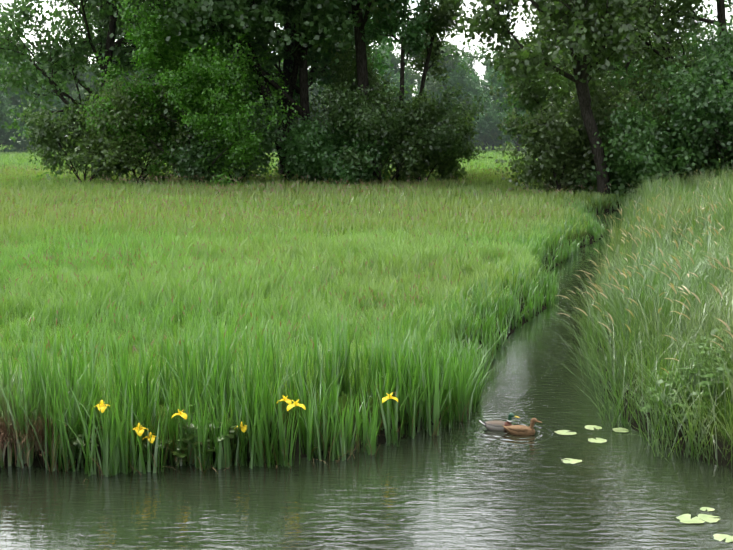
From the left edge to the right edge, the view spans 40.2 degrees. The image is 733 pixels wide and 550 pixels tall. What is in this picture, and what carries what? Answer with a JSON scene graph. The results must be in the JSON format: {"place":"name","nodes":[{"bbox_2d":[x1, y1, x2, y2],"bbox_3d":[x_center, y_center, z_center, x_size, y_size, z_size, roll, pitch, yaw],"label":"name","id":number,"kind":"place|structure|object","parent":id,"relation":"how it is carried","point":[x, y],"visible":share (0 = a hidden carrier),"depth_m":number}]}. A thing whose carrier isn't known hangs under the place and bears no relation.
{"place":"outdoors","nodes":[
{"label":"outdoors","id":0,"kind":"place"},
{"bbox_2d":[0,205,555,423],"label":"meadow","id":1,"kind":"structure","parent":0,"point":[236,275],"depth_m":19.62},
{"bbox_2d":[0,164,687,265],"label":"meadow","id":2,"kind":"structure","parent":0,"point":[390,193],"depth_m":42.73},
{"bbox_2d":[0,147,726,173],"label":"meadow","id":3,"kind":"structure","parent":0,"point":[25,160],"depth_m":134.69},
{"bbox_2d":[0,205,732,549],"bbox_3d":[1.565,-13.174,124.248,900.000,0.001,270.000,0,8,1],"label":"water","id":4,"kind":"structure","parent":0,"point":[472,483],"depth_m":10.26},
{"bbox_2d":[479,413,519,430],"bbox_3d":[1.651,1.833,12.460,0.494,0.245,0.180,1,8,7],"label":"mallard drake","id":5,"kind":"object","parent":4,"relation":"on","point":[495,425],"visible":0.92,"depth_m":12.41},
{"bbox_2d":[502,418,541,434],"bbox_3d":[1.903,1.862,12.266,0.485,0.245,0.180,1,8,11],"label":"mallard hen","id":6,"kind":"object","parent":4,"relation":"on","point":[519,430],"visible":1,"depth_m":12.21},
{"bbox_2d":[554,425,732,541],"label":"lily pads","id":7,"kind":"object","parent":4,"relation":"on","point":[686,518],"visible":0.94,"depth_m":9.60},
{"bbox_2d":[0,142,732,468],"bbox_3d":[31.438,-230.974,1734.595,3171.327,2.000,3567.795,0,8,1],"label":"terrain","id":8,"kind":"structure","parent":0,"point":[381,438],"depth_m":13.93},
{"bbox_2d":[0,406,80,466],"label":"dead tufts","id":9,"kind":"object","parent":8,"relation":"on","point":[4,434],"visible":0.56,"depth_m":10.96},
{"bbox_2d":[0,352,101,460],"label":"sedge tussocks","id":10,"kind":"object","parent":8,"relation":"on","point":[2,404],"visible":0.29,"depth_m":11.17},
{"bbox_2d":[18,82,153,182],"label":"shrub","id":11,"kind":"object","parent":8,"relation":"on","point":[48,130],"visible":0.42,"depth_m":68.59},
{"bbox_2d":[0,0,172,178],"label":"tree","id":12,"kind":"object","parent":8,"relation":"on","point":[14,48],"visible":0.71,"depth_m":71.39},
{"bbox_2d":[68,0,177,173],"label":"tree","id":13,"kind":"object","parent":8,"relation":"on","point":[115,49],"visible":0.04,"depth_m":76.51},
{"bbox_2d":[61,67,216,184],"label":"shrub","id":14,"kind":"object","parent":8,"relation":"on","point":[104,138],"visible":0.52,"depth_m":66.33},
{"bbox_2d":[57,404,246,466],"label":"bank herbs","id":15,"kind":"object","parent":8,"relation":"on","point":[178,447],"visible":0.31,"depth_m":11.01},
{"bbox_2d":[69,0,304,187],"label":"bright tree","id":16,"kind":"object","parent":8,"relation":"on","point":[195,80],"visible":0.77,"depth_m":64.65},
{"bbox_2d":[28,0,364,179],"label":"tree","id":17,"kind":"object","parent":8,"relation":"on","point":[69,3],"visible":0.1,"depth_m":77.05},
{"bbox_2d":[128,47,284,180],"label":"shrub","id":18,"kind":"object","parent":8,"relation":"on","point":[251,98],"visible":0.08,"depth_m":70.24},
{"bbox_2d":[160,92,287,185],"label":"shrub","id":19,"kind":"object","parent":8,"relation":"on","point":[193,168],"visible":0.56,"depth_m":66.71},
{"bbox_2d":[0,0,465,180],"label":"tree","id":20,"kind":"object","parent":8,"relation":"on","point":[253,20],"visible":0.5,"depth_m":67.55},
{"bbox_2d":[94,393,397,470],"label":"yellow irises","id":21,"kind":"object","parent":8,"relation":"on","point":[102,406],"visible":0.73,"depth_m":10.96},
{"bbox_2d":[0,189,629,480],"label":"bank reeds","id":22,"kind":"object","parent":8,"relation":"on","point":[459,379],"visible":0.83,"depth_m":11.57},
{"bbox_2d":[270,108,395,186],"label":"shrub","id":23,"kind":"object","parent":8,"relation":"on","point":[311,149],"visible":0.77,"depth_m":66.58},
{"bbox_2d":[271,1,410,175],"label":"tree","id":24,"kind":"object","parent":8,"relation":"on","point":[379,62],"visible":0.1,"depth_m":81.43},
{"bbox_2d":[296,37,406,174],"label":"tree","id":25,"kind":"object","parent":8,"relation":"on","point":[348,69],"visible":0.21,"depth_m":72.86},
{"bbox_2d":[351,0,400,182],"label":"tall tree","id":26,"kind":"object","parent":8,"relation":"on","point":[361,62],"visible":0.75,"depth_m":69.87},
{"bbox_2d":[349,0,435,181],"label":"tree","id":27,"kind":"object","parent":8,"relation":"on","point":[410,39],"visible":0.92,"depth_m":67.59},
{"bbox_2d":[313,76,493,183],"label":"shrub","id":28,"kind":"object","parent":8,"relation":"on","point":[355,111],"visible":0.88,"depth_m":67.25},
{"bbox_2d":[398,0,468,177],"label":"tree","id":29,"kind":"object","parent":8,"relation":"on","point":[441,20],"visible":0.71,"depth_m":71.73},
{"bbox_2d":[386,89,488,183],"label":"shrub","id":30,"kind":"object","parent":8,"relation":"on","point":[446,166],"visible":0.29,"depth_m":69.60},
{"bbox_2d":[436,0,668,195],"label":"tree","id":31,"kind":"object","parent":8,"relation":"on","point":[579,25],"visible":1,"depth_m":51.28},
{"bbox_2d":[489,66,640,194],"bbox_3d":[11.219,-7.873,56.716,8.673,8.532,7.946,0,8,1],"label":"shrub","id":32,"kind":"object","parent":8,"relation":"on","point":[556,138],"visible":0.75,"depth_m":54.88},
{"bbox_2d":[467,0,672,105],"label":"tree","id":33,"kind":"object","parent":8,"relation":"on","point":[559,66],"visible":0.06,"depth_m":72.45},
{"bbox_2d":[408,0,732,104],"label":"tree","id":34,"kind":"object","parent":8,"relation":"on","point":[681,51],"visible":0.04,"depth_m":81.28},
{"bbox_2d":[497,41,657,179],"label":"shrub","id":35,"kind":"object","parent":8,"relation":"on","point":[616,65],"depth_m":68.17},
{"bbox_2d":[503,21,717,169],"bbox_3d":[15.166,-10.267,61.620,13.494,10.752,9.484,0,8,1],"label":"tree","id":36,"kind":"object","parent":8,"relation":"on","point":[540,94],"visible":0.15,"depth_m":61.57},
{"bbox_2d":[564,112,683,199],"bbox_3d":[15.129,-6.430,57.894,8.329,6.534,8.596,0,8,1],"label":"shrub","id":37,"kind":"object","parent":8,"relation":"on","point":[612,157],"depth_m":57.61},
{"bbox_2d":[521,0,732,158],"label":"tree","id":38,"kind":"object","parent":8,"relation":"on","point":[673,11],"visible":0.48,"depth_m":57.07},
{"bbox_2d":[566,81,732,202],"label":"shrub","id":39,"kind":"object","parent":8,"relation":"on","point":[645,148],"visible":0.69,"depth_m":52.42},
{"bbox_2d":[588,58,732,184],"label":"shrub","id":40,"kind":"object","parent":8,"relation":"on","point":[662,110],"visible":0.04,"depth_m":54.00},
{"bbox_2d":[638,21,732,173],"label":"shrub","id":41,"kind":"object","parent":8,"relation":"on","point":[718,65],"visible":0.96,"depth_m":50.61},
{"bbox_2d":[641,326,732,433],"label":"bank herbs","id":42,"kind":"object","parent":8,"relation":"on","point":[703,383],"visible":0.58,"depth_m":12.10},
{"bbox_2d":[709,0,732,36],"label":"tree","id":43,"kind":"object","parent":8,"relation":"on","point":[731,22],"visible":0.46,"depth_m":67.87},
{"bbox_2d":[0,0,732,136],"label":"sky","id":44,"kind":"structure","parent":0,"point":[478,66]},
{"bbox_2d":[510,162,732,468],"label":"bank grass","id":45,"kind":"structure","parent":0,"point":[662,220],"depth_m":15.35}
]}

